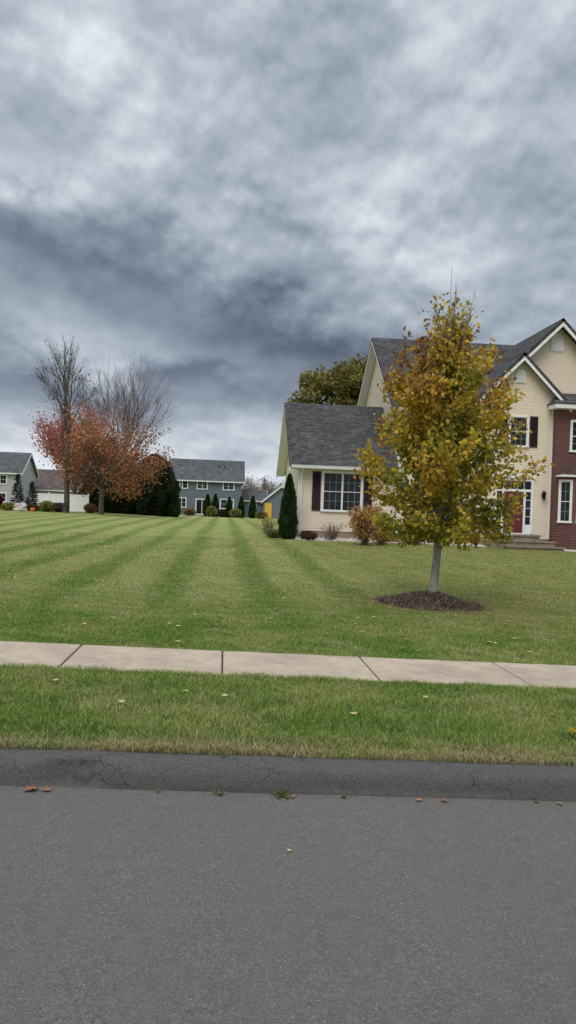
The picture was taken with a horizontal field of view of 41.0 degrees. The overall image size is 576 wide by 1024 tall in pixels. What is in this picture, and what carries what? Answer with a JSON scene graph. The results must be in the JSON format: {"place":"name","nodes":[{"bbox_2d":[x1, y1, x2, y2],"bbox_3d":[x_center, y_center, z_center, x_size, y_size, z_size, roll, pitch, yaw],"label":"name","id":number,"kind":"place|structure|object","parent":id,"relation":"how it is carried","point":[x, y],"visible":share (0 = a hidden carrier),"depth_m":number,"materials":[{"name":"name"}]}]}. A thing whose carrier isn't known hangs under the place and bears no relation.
{"place":"outdoors","nodes":[
{"label":"outdoors","id":0,"kind":"place"},
{"bbox_2d":[0,786,575,1023],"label":"road","id":1,"kind":"structure","parent":0,"point":[124,906],"depth_m":3.19,"materials":[{"name":"grey asphalt"}]},
{"bbox_2d":[23,784,37,789],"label":"fallen leaf","id":2,"kind":"object","parent":1,"relation":"on","point":[31,787],"visible":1,"depth_m":4.31,"materials":[{"name":"brown plant"}]},
{"bbox_2d":[213,789,226,795],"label":"weed","id":3,"kind":"object","parent":1,"relation":"on","point":[220,793],"visible":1,"depth_m":4.41,"materials":[{"name":"green plant"}]},
{"bbox_2d":[272,788,291,798],"bbox_3d":[-0.040,1.624,4.433,0.144,0.050,0.114,2,0,37],"label":"weed","id":4,"kind":"object","parent":1,"relation":"on","point":[279,794],"visible":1,"depth_m":4.44,"materials":[{"name":"green plant"}]},
{"bbox_2d":[0,747,575,801],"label":"kerb","id":5,"kind":"structure","parent":1,"relation":"on","point":[142,770],"depth_m":4.54,"materials":[{"name":"concrete"}]},
{"bbox_2d":[0,509,575,763],"bbox_3d":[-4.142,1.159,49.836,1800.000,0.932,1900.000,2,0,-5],"label":"ground","id":6,"kind":"structure","parent":0,"point":[181,525],"depth_m":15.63,"materials":[{"name":"green plant"}]},
{"bbox_2d":[0,494,3,508],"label":"red shrub","id":7,"kind":"object","parent":6,"relation":"on","point":[1,499],"visible":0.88,"depth_m":69.54,"materials":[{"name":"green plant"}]},
{"bbox_2d":[0,502,14,510],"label":"garden bush","id":8,"kind":"object","parent":6,"relation":"on","point":[7,506],"visible":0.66,"depth_m":68.67,"materials":[{"name":"green plant"}]},
{"bbox_2d":[10,473,24,502],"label":"spruce tree","id":9,"kind":"object","parent":6,"relation":"on","point":[16,488],"visible":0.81,"depth_m":70.08,"materials":[{"name":"green plant"}]},
{"bbox_2d":[0,452,38,503],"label":"grey house","id":10,"kind":"structure","parent":6,"relation":"on","point":[12,464],"depth_m":108.99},
{"bbox_2d":[0,492,6,501],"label":"window","id":11,"kind":"structure","parent":10,"relation":"in","point":[4,494],"depth_m":107.10,"materials":[{"name":"clear glass"}]},
{"bbox_2d":[0,474,7,484],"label":"window","id":12,"kind":"structure","parent":10,"relation":"in","point":[3,477],"depth_m":107.08,"materials":[{"name":"white glass"}]},
{"bbox_2d":[13,502,27,510],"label":"boulder","id":13,"kind":"object","parent":6,"relation":"on","point":[22,506],"visible":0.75,"depth_m":67.92,"materials":[{"name":"stone"}]},
{"bbox_2d":[25,481,39,510],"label":"spruce tree","id":14,"kind":"object","parent":6,"relation":"on","point":[32,489],"visible":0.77,"depth_m":70.72,"materials":[{"name":"green plant"}]},
{"bbox_2d":[27,503,39,510],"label":"garden bush","id":15,"kind":"object","parent":6,"relation":"on","point":[33,505],"visible":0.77,"depth_m":69.50,"materials":[{"name":"green plant"}]},
{"bbox_2d":[39,501,56,511],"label":"garden bush","id":16,"kind":"object","parent":6,"relation":"on","point":[46,506],"visible":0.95,"depth_m":69.10,"materials":[{"name":"green plant"}]},
{"bbox_2d":[54,502,62,511],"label":"garden bush","id":17,"kind":"object","parent":6,"relation":"on","point":[58,509],"visible":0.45,"depth_m":70.14,"materials":[{"name":"green plant"}]},
{"bbox_2d":[28,492,88,511],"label":"white fence","id":18,"kind":"object","parent":6,"relation":"on","point":[78,503],"visible":0.47,"depth_m":73.53,"materials":[{"name":"plastic"}]},
{"bbox_2d":[52,503,67,512],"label":"garden bench","id":19,"kind":"object","parent":6,"relation":"on","point":[60,506],"visible":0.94,"depth_m":67.33,"materials":[{"name":"black metal"}]},
{"bbox_2d":[35,469,84,493],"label":"brown roof house","id":20,"kind":"structure","parent":6,"relation":"on","point":[46,481],"depth_m":118.66,"materials":[{"name":"grey"}]},
{"bbox_2d":[30,332,100,512],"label":"bare tree","id":21,"kind":"object","parent":6,"relation":"on","point":[65,385],"visible":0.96,"depth_m":68.22,"materials":[{"name":"brown plant"}]},
{"bbox_2d":[28,400,131,494],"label":"red maple","id":22,"kind":"object","parent":6,"relation":"on","point":[49,442],"visible":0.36,"depth_m":78.09,"materials":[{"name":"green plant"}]},
{"bbox_2d":[83,503,96,512],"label":"garden bush","id":23,"kind":"object","parent":6,"relation":"on","point":[89,508],"visible":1,"depth_m":70.93,"materials":[{"name":"brown plant"}]},
{"bbox_2d":[77,473,107,512],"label":"evergreen tree","id":24,"kind":"object","parent":6,"relation":"on","point":[94,495],"visible":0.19,"depth_m":77.58,"materials":[{"name":"green plant"}]},
{"bbox_2d":[53,397,175,514],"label":"autumn tree","id":25,"kind":"object","parent":6,"relation":"on","point":[96,457],"visible":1,"depth_m":66.31,"materials":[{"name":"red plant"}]},
{"bbox_2d":[50,351,184,463],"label":"bare tree","id":26,"kind":"object","parent":6,"relation":"on","point":[134,414],"visible":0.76,"depth_m":87.30,"materials":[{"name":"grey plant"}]},
{"bbox_2d":[104,466,138,513],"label":"evergreen tree","id":27,"kind":"object","parent":6,"relation":"on","point":[119,507],"visible":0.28,"depth_m":77.10,"materials":[{"name":"green plant"}]},
{"bbox_2d":[131,453,180,516],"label":"evergreen tree","id":28,"kind":"object","parent":6,"relation":"on","point":[155,501],"visible":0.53,"depth_m":77.41,"materials":[{"name":"green plant"}]},
{"bbox_2d":[168,490,180,516],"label":"arborvitae","id":29,"kind":"object","parent":6,"relation":"on","point":[174,509],"visible":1,"depth_m":77.97,"materials":[{"name":"green plant"}]},
{"bbox_2d":[183,508,196,515],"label":"garden shrub","id":30,"kind":"object","parent":6,"relation":"on","point":[190,512],"visible":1,"depth_m":98.92,"materials":[{"name":"brown plant"}]},
{"bbox_2d":[203,494,210,516],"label":"arborvitae","id":31,"kind":"object","parent":6,"relation":"on","point":[207,502],"visible":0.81,"depth_m":99.19,"materials":[{"name":"green plant"}]},
{"bbox_2d":[205,506,217,516],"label":"garden shrub","id":32,"kind":"object","parent":6,"relation":"on","point":[210,512],"visible":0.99,"depth_m":98.17,"materials":[{"name":"green plant"}]},
{"bbox_2d":[211,493,219,516],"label":"arborvitae","id":33,"kind":"object","parent":6,"relation":"on","point":[215,503],"visible":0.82,"depth_m":99.32,"materials":[{"name":"green plant"}]},
{"bbox_2d":[218,509,227,516],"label":"garden shrub","id":34,"kind":"object","parent":6,"relation":"on","point":[222,512],"visible":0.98,"depth_m":99.20,"materials":[{"name":"green plant"}]},
{"bbox_2d":[169,458,283,518],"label":"blue house","id":35,"kind":"structure","parent":6,"relation":"on","point":[198,480],"depth_m":105.22,"materials":[{"name":"wood"}]},
{"bbox_2d":[179,497,186,507],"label":"window","id":36,"kind":"structure","parent":35,"relation":"in","point":[183,500],"depth_m":104.16,"materials":[{"name":"clear glass"}]},
{"bbox_2d":[182,481,187,488],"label":"window","id":37,"kind":"structure","parent":35,"relation":"in","point":[184,483],"depth_m":104.16,"materials":[{"name":"clear glass"}]},
{"bbox_2d":[195,498,204,514],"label":"door","id":38,"kind":"structure","parent":35,"relation":"in","point":[199,503],"depth_m":104.34,"materials":[{"name":"white glass"}]},
{"bbox_2d":[197,482,207,489],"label":"window","id":39,"kind":"structure","parent":35,"relation":"in","point":[200,485],"depth_m":104.37,"materials":[{"name":"clear glass"}]},
{"bbox_2d":[219,499,233,508],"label":"window","id":40,"kind":"structure","parent":35,"relation":"in","point":[222,501],"depth_m":104.62,"materials":[{"name":"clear glass"}]},
{"bbox_2d":[223,483,234,490],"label":"window","id":41,"kind":"structure","parent":35,"relation":"in","point":[226,486],"depth_m":104.65,"materials":[{"name":"clear glass"}]},
{"bbox_2d":[265,503,271,517],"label":"door","id":42,"kind":"structure","parent":35,"relation":"in","point":[268,506],"depth_m":105.52,"materials":[{"name":"yellow paint"}]},
{"bbox_2d":[225,496,232,517],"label":"arborvitae","id":43,"kind":"object","parent":6,"relation":"on","point":[229,503],"visible":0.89,"depth_m":99.46,"materials":[{"name":"green plant"}]},
{"bbox_2d":[229,508,241,517],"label":"garden shrub","id":44,"kind":"object","parent":6,"relation":"on","point":[233,513],"visible":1,"depth_m":98.42,"materials":[{"name":"green plant"}]},
{"bbox_2d":[237,496,244,517],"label":"arborvitae","id":45,"kind":"object","parent":6,"relation":"on","point":[241,505],"visible":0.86,"depth_m":99.58,"materials":[{"name":"green plant"}]},
{"bbox_2d":[248,496,256,517],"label":"arborvitae","id":46,"kind":"object","parent":6,"relation":"on","point":[252,509],"visible":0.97,"depth_m":99.67,"materials":[{"name":"green plant"}]},
{"bbox_2d":[244,472,273,492],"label":"bare tree","id":47,"kind":"object","parent":6,"relation":"on","point":[253,485],"visible":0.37,"depth_m":148.31,"materials":[{"name":"grey plant"}]},
{"bbox_2d":[255,511,267,518],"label":"garden shrub","id":48,"kind":"object","parent":6,"relation":"on","point":[258,515],"visible":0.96,"depth_m":98.71,"materials":[{"name":"green plant"}]},
{"bbox_2d":[255,515,276,536],"bbox_3d":[-1.017,0.682,37.231,0.984,1.068,0.983,2,0,-38],"label":"yellow shrub","id":49,"kind":"object","parent":6,"relation":"on","point":[266,525],"visible":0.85,"depth_m":37.23,"materials":[{"name":"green plant"}]},
{"bbox_2d":[250,477,284,493],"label":"bare tree","id":50,"kind":"object","parent":6,"relation":"on","point":[266,486],"visible":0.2,"depth_m":154.65,"materials":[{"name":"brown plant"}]},
{"bbox_2d":[266,529,279,537],"bbox_3d":[-0.618,1.021,36.254,0.837,0.472,0.847,2,0,-5],"label":"shrub","id":51,"kind":"object","parent":6,"relation":"on","point":[273,534],"visible":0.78,"depth_m":36.06,"materials":[{"name":"green plant"}]},
{"bbox_2d":[0,660,575,765],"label":"grass","id":52,"kind":"structure","parent":6,"relation":"on","point":[209,746],"depth_m":5.56,"materials":[{"name":"green plant"}]},
{"bbox_2d":[277,473,298,538],"bbox_3d":[0.024,-0.256,35.297,1.016,3.072,1.002,2,0,-5],"label":"arborvitae","id":53,"kind":"object","parent":6,"relation":"on","point":[287,522],"visible":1,"depth_m":35.09,"materials":[{"name":"green plant"}]},
{"bbox_2d":[287,353,367,405],"bbox_3d":[4.899,-5.621,60.816,10.669,14.212,9.244,2,0,-5],"label":"oak tree","id":54,"kind":"object","parent":6,"relation":"on","point":[341,385],"visible":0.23,"depth_m":58.49,"materials":[{"name":"green plant"}]},
{"bbox_2d":[345,502,393,545],"bbox_3d":[3.351,0.445,32.941,1.965,2.012,2.238,2,0,26],"label":"hydrangea","id":55,"kind":"object","parent":6,"relation":"on","point":[363,532],"visible":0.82,"depth_m":32.80,"materials":[{"name":"brown plant"}]},
{"bbox_2d":[372,527,391,544],"bbox_3d":[4.152,1.083,34.161,0.967,0.947,1.281,2,0,-5],"label":"shrub","id":56,"kind":"object","parent":6,"relation":"on","point":[382,542],"visible":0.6,"depth_m":33.90,"materials":[{"name":"brown plant"}]},
{"bbox_2d":[276,318,575,550],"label":"cream house","id":57,"kind":"structure","parent":6,"relation":"on","point":[320,445],"depth_m":36.26,"materials":[{"name":"beige paint"}]},
{"bbox_2d":[320,470,363,512],"bbox_3d":[2.556,-0.956,36.293,2.030,1.930,0.105,2,0,-5],"label":"window","id":58,"kind":"structure","parent":57,"relation":"in","point":[339,490],"depth_m":36.30,"materials":[{"name":"clear glass"}]},
{"bbox_2d":[503,491,523,532],"bbox_3d":[10.518,0.008,35.936,0.940,1.930,0.110,2,0,-5],"label":"door","id":59,"kind":"structure","parent":57,"relation":"in","point":[517,527],"depth_m":35.95,"materials":[{"name":"red paint"}]},
{"bbox_2d":[497,480,530,489],"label":"transom window","id":60,"kind":"structure","parent":57,"relation":"in","point":[527,483],"depth_m":36.00,"materials":[{"name":"white glass"}]},
{"bbox_2d":[508,415,529,447],"bbox_3d":[10.775,-3.771,35.946,1.040,1.500,0.105,2,0,-5],"label":"window","id":61,"kind":"structure","parent":57,"relation":"in","point":[523,439],"depth_m":35.96,"materials":[{"name":"clear glass"}]},
{"bbox_2d":[557,480,572,522],"bbox_3d":[12.787,-0.493,35.498,0.674,2.000,0.368,2,0,14],"label":"window","id":62,"kind":"structure","parent":57,"relation":"in","point":[565,496],"depth_m":35.49,"materials":[{"name":"clear glass"}]},
{"bbox_2d":[569,420,575,451],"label":"window","id":63,"kind":"structure","parent":57,"relation":"in","point":[572,447],"depth_m":35.75,"materials":[{"name":"clear glass"}]},
{"bbox_2d":[374,589,484,611],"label":"mulch","id":64,"kind":"object","parent":6,"relation":"on","point":[429,599],"visible":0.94,"depth_m":13.08,"materials":[{"name":"brown plant"}]},
{"bbox_2d":[351,271,555,591],"bbox_3d":[2.808,-1.263,13.632,3.596,5.775,3.231,2,0,-40],"label":"young tree","id":65,"kind":"object","parent":6,"relation":"on","point":[431,445],"visible":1,"depth_m":13.16,"materials":[{"name":"yellow plant"}]},
{"bbox_2d":[560,728,575,742],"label":"dandelion","id":66,"kind":"object","parent":6,"relation":"on","point":[569,734],"visible":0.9,"depth_m":5.39,"materials":[{"name":"green plant"}]},
{"bbox_2d":[0,641,575,688],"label":"sidewalk","id":67,"kind":"structure","parent":0,"point":[285,664],"depth_m":7.42,"materials":[{"name":"concrete"}]},
{"bbox_2d":[0,0,575,490],"label":"sky","id":68,"kind":"structure","parent":0,"point":[240,197],"materials":[{"name":"grey"}]},
{"bbox_2d":[295,536,575,551],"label":"gravel","id":69,"kind":"structure","parent":0,"point":[337,539],"depth_m":35.30,"materials":[{"name":"stone"}]},
{"bbox_2d":[299,530,317,539],"bbox_3d":[0.941,1.060,35.083,0.891,0.467,0.925,2,0,31],"label":"shrub","id":70,"kind":"object","parent":69,"relation":"on","point":[309,535],"visible":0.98,"depth_m":34.88,"materials":[{"name":"brown plant"}]},
{"bbox_2d":[320,524,333,539],"bbox_3d":[1.810,0.921,35.047,0.740,0.762,0.874,2,0,7],"label":"bare shrub","id":71,"kind":"object","parent":69,"relation":"on","point":[329,535],"visible":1,"depth_m":35.09,"materials":[{"name":"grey plant"}]},
{"bbox_2d":[321,519,344,539],"bbox_3d":[2.014,0.779,35.449,1.160,1.027,1.104,2,0,30],"label":"bare shrub","id":72,"kind":"object","parent":69,"relation":"on","point":[334,536],"visible":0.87,"depth_m":35.31,"materials":[{"name":"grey plant"}]}
]}

